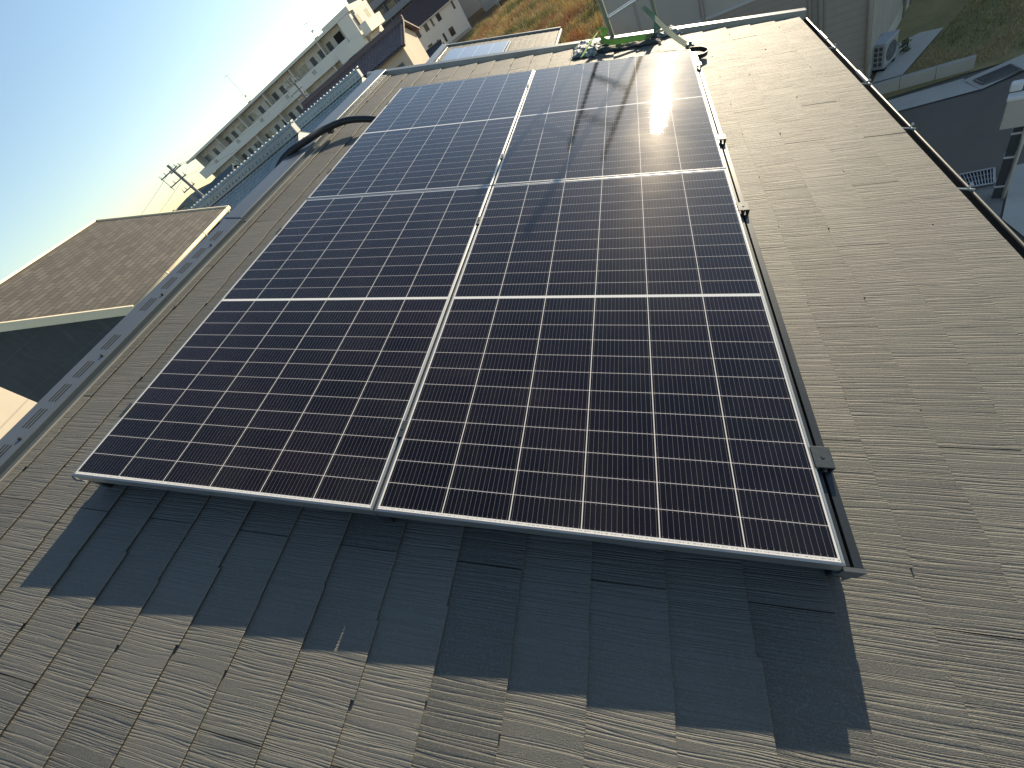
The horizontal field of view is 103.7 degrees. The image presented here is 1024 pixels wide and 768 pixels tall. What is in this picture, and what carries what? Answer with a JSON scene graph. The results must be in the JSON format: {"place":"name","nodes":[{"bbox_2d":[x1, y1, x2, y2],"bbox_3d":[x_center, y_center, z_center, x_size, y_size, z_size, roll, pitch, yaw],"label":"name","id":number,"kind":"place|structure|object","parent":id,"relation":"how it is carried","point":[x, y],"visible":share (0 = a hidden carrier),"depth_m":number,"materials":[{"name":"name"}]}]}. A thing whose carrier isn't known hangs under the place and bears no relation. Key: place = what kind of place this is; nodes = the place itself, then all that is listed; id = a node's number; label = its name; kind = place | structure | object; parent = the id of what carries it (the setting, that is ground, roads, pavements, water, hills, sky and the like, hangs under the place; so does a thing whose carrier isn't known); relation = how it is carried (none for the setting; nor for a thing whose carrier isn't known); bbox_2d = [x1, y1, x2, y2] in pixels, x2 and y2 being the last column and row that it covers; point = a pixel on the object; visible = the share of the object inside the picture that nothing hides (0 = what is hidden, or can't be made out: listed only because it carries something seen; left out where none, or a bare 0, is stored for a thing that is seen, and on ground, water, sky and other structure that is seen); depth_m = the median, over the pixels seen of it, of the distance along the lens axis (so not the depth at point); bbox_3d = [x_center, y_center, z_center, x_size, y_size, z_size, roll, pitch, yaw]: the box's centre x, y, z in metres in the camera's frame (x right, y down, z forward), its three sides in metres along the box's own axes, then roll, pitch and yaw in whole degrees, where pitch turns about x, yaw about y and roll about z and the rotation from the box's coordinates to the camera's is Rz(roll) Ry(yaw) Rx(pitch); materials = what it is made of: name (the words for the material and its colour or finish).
{"place":"outdoors","nodes":[
{"label":"outdoors","id":0,"kind":"place"},
{"bbox_2d":[0,387,36,438],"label":"house","id":1,"kind":"structure","parent":0,"point":[15,408],"depth_m":18.38,"materials":[{"name":"beige paint"}]},
{"bbox_2d":[0,205,230,402],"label":"house","id":2,"kind":"structure","parent":0,"point":[68,304],"depth_m":12.07,"materials":[{"name":"grey tile"}]},
{"bbox_2d":[0,0,348,280],"label":"sky","id":3,"kind":"structure","parent":0,"point":[98,98],"materials":[{"name":"blue"}]},
{"bbox_2d":[173,204,187,210],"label":"house","id":4,"kind":"structure","parent":0,"point":[183,207],"depth_m":58.12,"materials":[{"name":"paint"}]},
{"bbox_2d":[178,177,215,208],"bbox_3d":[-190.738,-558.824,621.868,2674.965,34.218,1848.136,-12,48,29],"label":"hills","id":5,"kind":"structure","parent":0,"point":[189,202],"depth_m":1105.91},
{"bbox_2d":[197,163,248,198],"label":"house","id":6,"kind":"structure","parent":0,"point":[219,178],"depth_m":51.88,"materials":[{"name":"blue stone"}]},
{"bbox_2d":[188,119,309,221],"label":"tiled house","id":7,"kind":"structure","parent":0,"point":[261,162],"depth_m":19.54,"materials":[{"name":"tile"}]},
{"bbox_2d":[186,0,384,178],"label":"apartment building","id":8,"kind":"structure","parent":0,"point":[349,32],"depth_m":56.75,"materials":[{"name":"paint"}]},
{"bbox_2d":[204,153,213,161],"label":"window","id":9,"kind":"structure","parent":8,"relation":"in","point":[208,157],"depth_m":63.86,"materials":[{"name":"glass"}]},
{"bbox_2d":[225,136,232,143],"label":"door","id":10,"kind":"structure","parent":8,"relation":"in","point":[227,138],"depth_m":62.03,"materials":[{"name":"paint"}]},
{"bbox_2d":[231,130,238,137],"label":"door","id":11,"kind":"structure","parent":8,"relation":"in","point":[233,132],"depth_m":61.41,"materials":[{"name":"paint"}]},
{"bbox_2d":[236,122,246,131],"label":"window","id":12,"kind":"structure","parent":8,"relation":"in","point":[241,127],"depth_m":60.76,"materials":[{"name":"glass"}]},
{"bbox_2d":[247,111,258,121],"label":"window","id":13,"kind":"structure","parent":8,"relation":"in","point":[253,116],"depth_m":59.70,"materials":[{"name":"glass"}]},
{"bbox_2d":[253,140,262,148],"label":"window","id":14,"kind":"structure","parent":8,"relation":"in","point":[258,143],"depth_m":62.50,"materials":[{"name":"glass"}]},
{"bbox_2d":[258,105,265,113],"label":"door","id":15,"kind":"structure","parent":8,"relation":"in","point":[260,108],"depth_m":59.00,"materials":[{"name":"paint"}]},
{"bbox_2d":[264,129,274,138],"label":"window","id":16,"kind":"structure","parent":8,"relation":"in","point":[269,134],"depth_m":61.49,"materials":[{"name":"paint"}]},
{"bbox_2d":[272,92,279,100],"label":"door","id":17,"kind":"structure","parent":8,"relation":"in","point":[274,94],"depth_m":57.82,"materials":[{"name":"paint"}]},
{"bbox_2d":[279,86,286,93],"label":"door","id":18,"kind":"structure","parent":8,"relation":"in","point":[282,89],"depth_m":57.20,"materials":[{"name":"paint"}]},
{"bbox_2d":[284,76,294,88],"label":"window","id":19,"kind":"structure","parent":8,"relation":"in","point":[288,80],"depth_m":56.58,"materials":[{"name":"glass"}]},
{"bbox_2d":[288,111,296,120],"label":"door","id":20,"kind":"structure","parent":8,"relation":"in","point":[290,114],"depth_m":59.68,"materials":[{"name":"paint"}]},
{"bbox_2d":[295,105,302,113],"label":"door","id":21,"kind":"structure","parent":8,"relation":"in","point":[298,108],"depth_m":59.03,"materials":[{"name":"paint"}]},
{"bbox_2d":[298,63,309,75],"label":"window","id":22,"kind":"structure","parent":8,"relation":"in","point":[304,69],"depth_m":55.55,"materials":[{"name":"glass"}]},
{"bbox_2d":[310,57,317,66],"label":"door","id":23,"kind":"structure","parent":8,"relation":"in","point":[312,60],"depth_m":54.86,"materials":[{"name":"paint"}]},
{"bbox_2d":[317,49,325,58],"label":"door","id":24,"kind":"structure","parent":8,"relation":"in","point":[320,53],"depth_m":54.32,"materials":[{"name":"paint"}]},
{"bbox_2d":[326,41,333,51],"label":"door","id":25,"kind":"structure","parent":8,"relation":"in","point":[329,45],"depth_m":53.68,"materials":[{"name":"paint"}]},
{"bbox_2d":[354,13,362,23],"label":"window","id":26,"kind":"structure","parent":8,"relation":"in","point":[356,15],"depth_m":51.64,"materials":[{"name":"paint"}]},
{"bbox_2d":[290,66,366,134],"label":"tiled house","id":27,"kind":"structure","parent":0,"point":[314,120],"depth_m":23.62,"materials":[{"name":"tile"}]},
{"bbox_2d":[301,15,428,117],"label":"tiled house","id":28,"kind":"structure","parent":0,"point":[396,43],"depth_m":28.88,"materials":[{"name":"black tile"}]},
{"bbox_2d":[347,0,413,28],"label":"tower block","id":29,"kind":"structure","parent":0,"point":[390,10],"depth_m":91.09,"materials":[{"name":"concrete"}]},
{"bbox_2d":[387,0,395,9],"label":"window","id":30,"kind":"structure","parent":29,"relation":"in","point":[392,2],"depth_m":91.16,"materials":[{"name":"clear glass"}]},
{"bbox_2d":[426,39,445,57],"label":"house","id":31,"kind":"structure","parent":0,"point":[432,49],"depth_m":43.51,"materials":[{"name":"grey tile"}]},
{"bbox_2d":[479,0,499,11],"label":"house","id":32,"kind":"structure","parent":0,"point":[487,5],"depth_m":74.12,"materials":[{"name":"grey tile"}]},
{"bbox_2d":[0,8,1023,767],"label":"house","id":33,"kind":"structure","parent":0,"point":[150,628],"depth_m":1.08,"materials":[{"name":"grey tile"}]},
{"bbox_2d":[91,101,390,487],"bbox_3d":[-1.186,-1.059,2.412,0.066,0.120,3.492,2,54,13],"label":"mounting rail","id":34,"kind":"object","parent":33,"relation":"attached to","point":[109,485],"visible":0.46,"depth_m":1.50,"materials":[{"name":"metal"}]},
{"bbox_2d":[274,115,376,168],"bbox_3d":[-1.522,-1.824,3.199,1.357,0.329,0.274,-37,41,5],"label":"cable conduit","id":35,"kind":"object","parent":33,"relation":"on","point":[330,127],"visible":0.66,"depth_m":3.16,"materials":[{"name":"black plastic"}]},
{"bbox_2d":[376,83,529,522],"bbox_3d":[-0.103,-1.018,2.170,0.067,0.120,3.492,2,54,13],"label":"mounting rail","id":36,"kind":"object","parent":33,"relation":"attached to","point":[399,436],"visible":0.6,"depth_m":1.25,"materials":[{"name":"metal"}]},
{"bbox_2d":[72,186,491,514],"bbox_3d":[-0.797,-0.358,1.755,1.134,0.038,1.747,2,54,13],"label":"solar panel","id":37,"kind":"object","parent":36,"relation":"on","point":[292,371],"visible":0.89,"depth_m":1.52,"materials":[{"name":"glass"}]},
{"bbox_2d":[307,70,533,198],"bbox_3d":[-0.518,-1.758,2.767,1.134,0.038,1.747,2,54,13],"label":"solar panel","id":38,"kind":"object","parent":36,"relation":"on","point":[456,134],"visible":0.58,"depth_m":2.61,"materials":[{"name":"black glass"}]},
{"bbox_2d":[569,39,601,58],"bbox_3d":[0.668,-2.988,3.562,0.298,0.042,0.438,2,54,13],"label":"protective sheet","id":39,"kind":"object","parent":33,"relation":"on","point":[581,46],"visible":0.81,"depth_m":3.52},
{"bbox_2d":[598,35,661,51],"bbox_3d":[1.016,-2.956,3.477,0.546,0.032,0.237,2,54,13],"label":"protective sheet","id":40,"kind":"object","parent":33,"relation":"on","point":[651,40],"visible":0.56,"depth_m":3.44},
{"bbox_2d":[641,6,687,46],"bbox_3d":[1.226,-2.911,3.313,0.213,0.312,0.663,-27,43,16],"label":"lashing strap","id":41,"kind":"object","parent":33,"relation":"attached to","point":[658,22],"visible":0.88,"depth_m":3.37,"materials":[{"name":"fabric"}]},
{"bbox_2d":[653,25,681,36],"bbox_3d":[1.331,-3.085,3.510,0.284,0.036,0.241,2,54,13],"label":"protective sheet","id":42,"kind":"object","parent":33,"relation":"on","point":[660,32],"visible":0.65,"depth_m":3.47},
{"bbox_2d":[685,41,707,58],"bbox_3d":[1.414,-2.551,3.071,0.140,0.063,0.285,2,54,13],"label":"strap loop","id":43,"kind":"object","parent":33,"relation":"on","point":[691,46],"visible":0.91,"depth_m":3.07,"materials":[{"name":"black plastic"}]},
{"bbox_2d":[691,51,866,580],"bbox_3d":[1.025,-0.970,1.914,0.066,0.120,3.504,2,54,13],"label":"mounting rail","id":44,"kind":"object","parent":33,"relation":"attached to","point":[826,468],"visible":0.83,"depth_m":1.16,"materials":[{"name":"metal"}]},
{"bbox_2d":[493,49,725,185],"bbox_3d":[0.591,-1.716,2.519,1.134,0.038,1.747,2,54,13],"label":"solar panel","id":45,"kind":"object","parent":44,"relation":"on","point":[649,114],"visible":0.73,"depth_m":2.35,"materials":[{"name":"black glass"}]},
{"bbox_2d":[375,169,845,570],"bbox_3d":[0.311,-0.315,1.508,1.134,0.038,1.747,2,54,13],"label":"solar panel","id":46,"kind":"object","parent":44,"relation":"on","point":[606,363],"visible":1,"depth_m":1.24,"materials":[{"name":"black glass"}]},
{"bbox_2d":[456,0,607,43],"bbox_3d":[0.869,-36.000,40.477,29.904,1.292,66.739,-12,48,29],"label":"dry field grass","id":47,"kind":"structure","parent":0,"point":[568,11],"depth_m":39.03,"materials":[{"name":"brown plant"}]},
{"bbox_2d":[393,0,471,50],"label":"house","id":48,"kind":"structure","parent":47,"relation":"on","point":[445,21],"depth_m":68.91,"materials":[{"name":"white paint"}]},
{"bbox_2d":[415,30,421,38],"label":"window","id":49,"kind":"structure","parent":48,"relation":"in","point":[417,33],"depth_m":69.45,"materials":[{"name":"glass"}]},
{"bbox_2d":[422,22,429,32],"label":"window","id":50,"kind":"structure","parent":48,"relation":"in","point":[425,26],"depth_m":68.90,"materials":[{"name":"glass"}]},
{"bbox_2d":[435,12,441,21],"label":"window","id":51,"kind":"structure","parent":48,"relation":"in","point":[437,15],"depth_m":68.18,"materials":[{"name":"glass"}]},
{"bbox_2d":[448,26,456,36],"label":"window","id":52,"kind":"structure","parent":48,"relation":"in","point":[451,30],"depth_m":69.65,"materials":[{"name":"glass"}]},
{"bbox_2d":[450,0,455,9],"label":"window","id":53,"kind":"structure","parent":48,"relation":"in","point":[452,3],"depth_m":67.29,"materials":[{"name":"glass"}]},
{"bbox_2d":[467,17,1023,111],"bbox_3d":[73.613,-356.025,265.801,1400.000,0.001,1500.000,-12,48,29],"label":"ground","id":54,"kind":"structure","parent":0,"point":[968,75],"depth_m":8.99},
{"bbox_2d":[158,163,209,203],"bbox_3d":[-24.820,-14.270,34.737,1.984,9.650,0.468,-44,41,-3],"label":"power pole","id":55,"kind":"object","parent":54,"relation":"on","point":[194,198],"visible":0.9,"depth_m":32.37,"materials":[{"name":"concrete"}]},
{"bbox_2d":[175,82,290,165],"bbox_3d":[-24.919,-24.362,37.361,0.017,1.075,18.774,-10,49,31],"label":"overhead wire","id":56,"kind":"object","parent":55,"relation":"attached to","point":[235,136],"visible":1,"depth_m":36.30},
{"bbox_2d":[284,77,307,100],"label":"power pole","id":57,"kind":"object","parent":54,"relation":"on","point":[298,88],"visible":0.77,"depth_m":42.88,"materials":[{"name":"concrete"}]},
{"bbox_2d":[179,92,294,178],"bbox_3d":[-24.798,-23.738,37.949,0.017,1.075,18.889,-11,49,31],"label":"overhead wire","id":58,"kind":"object","parent":57,"relation":"attached to","point":[240,147],"visible":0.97,"depth_m":36.89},
{"bbox_2d":[182,82,294,164],"bbox_3d":[-24.472,-24.457,37.409,0.017,1.075,18.630,-10,50,31],"label":"overhead wire","id":59,"kind":"object","parent":57,"relation":"attached to","point":[239,136],"visible":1,"depth_m":35.80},
{"bbox_2d":[458,0,481,18],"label":"house","id":60,"kind":"structure","parent":54,"relation":"on","point":[470,8],"depth_m":85.69,"materials":[{"name":"grey paint"}]},
{"bbox_2d":[426,27,562,62],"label":"house","id":61,"kind":"structure","parent":54,"relation":"on","point":[538,38],"depth_m":12.83,"materials":[{"name":"grey metal"}]},
{"bbox_2d":[442,40,511,60],"bbox_3d":[-1.191,-9.784,12.119,2.020,0.076,2.470,2,54,13],"label":"solar panel","id":62,"kind":"object","parent":61,"relation":"on","point":[478,50],"visible":0.36,"depth_m":12.46,"materials":[{"name":"glass"}]},
{"bbox_2d":[869,0,1023,98],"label":"lawn soil","id":63,"kind":"structure","parent":0,"point":[923,15],"depth_m":9.72,"materials":[{"name":"brown soil"}]},
{"bbox_2d":[597,0,912,79],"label":"house","id":64,"kind":"structure","parent":63,"relation":"on","point":[854,30],"depth_m":10.21,"materials":[{"name":"grey"}]},
{"bbox_2d":[872,28,942,82],"bbox_3d":[9.881,-8.370,10.306,2.035,0.001,0.924,-47,41,-7],"label":"concrete strip","id":65,"kind":"object","parent":63,"relation":"on","point":[902,62],"visible":0.83,"depth_m":10.16,"materials":[{"name":"grey concrete"}]},
{"bbox_2d":[871,29,899,71],"bbox_3d":[9.194,-8.599,10.095,0.547,1.204,0.594,-46,41,-5],"label":"air conditioner","id":66,"kind":"object","parent":65,"relation":"on","point":[885,48],"visible":0.91,"depth_m":10.04,"materials":[{"name":"white plastic"}]},
{"bbox_2d":[898,38,911,53],"bbox_3d":[9.947,-8.573,10.184,0.287,0.333,0.266,-12,48,29],"label":"potted plant","id":67,"kind":"object","parent":65,"relation":"on","point":[905,42],"visible":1,"depth_m":10.19,"materials":[{"name":"green plant"}]},
{"bbox_2d":[871,54,975,93],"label":"retaining kerb","id":68,"kind":"structure","parent":63,"relation":"on","point":[958,66],"depth_m":9.29,"materials":[{"name":"concrete"}]},
{"bbox_2d":[898,72,1023,242],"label":"road","id":69,"kind":"structure","parent":0,"point":[961,134],"depth_m":8.12,"materials":[{"name":"grey asphalt"}]},
{"bbox_2d":[598,0,660,37],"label":"ladder","id":70,"kind":"object","parent":69,"relation":"on","point":[607,17],"visible":0.02,"depth_m":3.44,"materials":[{"name":"metal"}]},
{"bbox_2d":[581,25,645,56],"bbox_3d":[0.802,-2.896,3.465,0.530,0.239,0.392,-45,41,-5],"label":"lashing strap","id":71,"kind":"object","parent":70,"relation":"attached to","point":[604,40],"visible":0.98,"depth_m":3.42,"materials":[{"name":"green fabric"}]},
{"bbox_2d":[888,78,978,110],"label":"gutter slab","id":72,"kind":"structure","parent":69,"relation":"on","point":[945,91],"depth_m":9.04,"materials":[{"name":"concrete"}]},
{"bbox_2d":[973,172,1009,218],"bbox_3d":[6.237,2.006,4.083,3.550,0.001,14.900,-12,48,29],"label":"gravel strip","id":73,"kind":"object","parent":69,"relation":"on","point":[984,193],"visible":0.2,"depth_m":7.07,"materials":[{"name":"grey gravel"}]},
{"bbox_2d":[958,167,995,187],"bbox_3d":[8.421,-3.746,7.385,0.622,0.022,0.465,3,57,39],"label":"drain grate","id":74,"kind":"object","parent":73,"relation":"on","point":[982,177],"visible":0.62,"depth_m":7.31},
{"bbox_2d":[991,79,1023,199],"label":"meter pole","id":75,"kind":"object","parent":73,"relation":"on","point":[1013,116],"visible":1,"depth_m":6.23,"materials":[{"name":"metal"}]},
{"bbox_2d":[963,54,1023,88],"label":"drain apron","id":76,"kind":"object","parent":69,"relation":"on","point":[1018,61],"visible":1,"depth_m":8.49,"materials":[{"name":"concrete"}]},
{"bbox_2d":[973,63,1022,84],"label":"drain grate","id":77,"kind":"object","parent":76,"relation":"on","point":[1002,72],"visible":1,"depth_m":8.44,"materials":[{"name":"metal"}]},
{"bbox_2d":[1002,163,1023,235],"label":"concrete pad","id":78,"kind":"object","parent":69,"relation":"on","point":[1013,214],"visible":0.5,"depth_m":6.78,"materials":[{"name":"grey concrete"}]},
{"bbox_2d":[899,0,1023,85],"bbox_3d":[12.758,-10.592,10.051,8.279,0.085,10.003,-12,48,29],"label":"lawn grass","id":79,"kind":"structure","parent":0,"point":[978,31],"depth_m":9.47,"materials":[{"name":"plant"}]}
]}

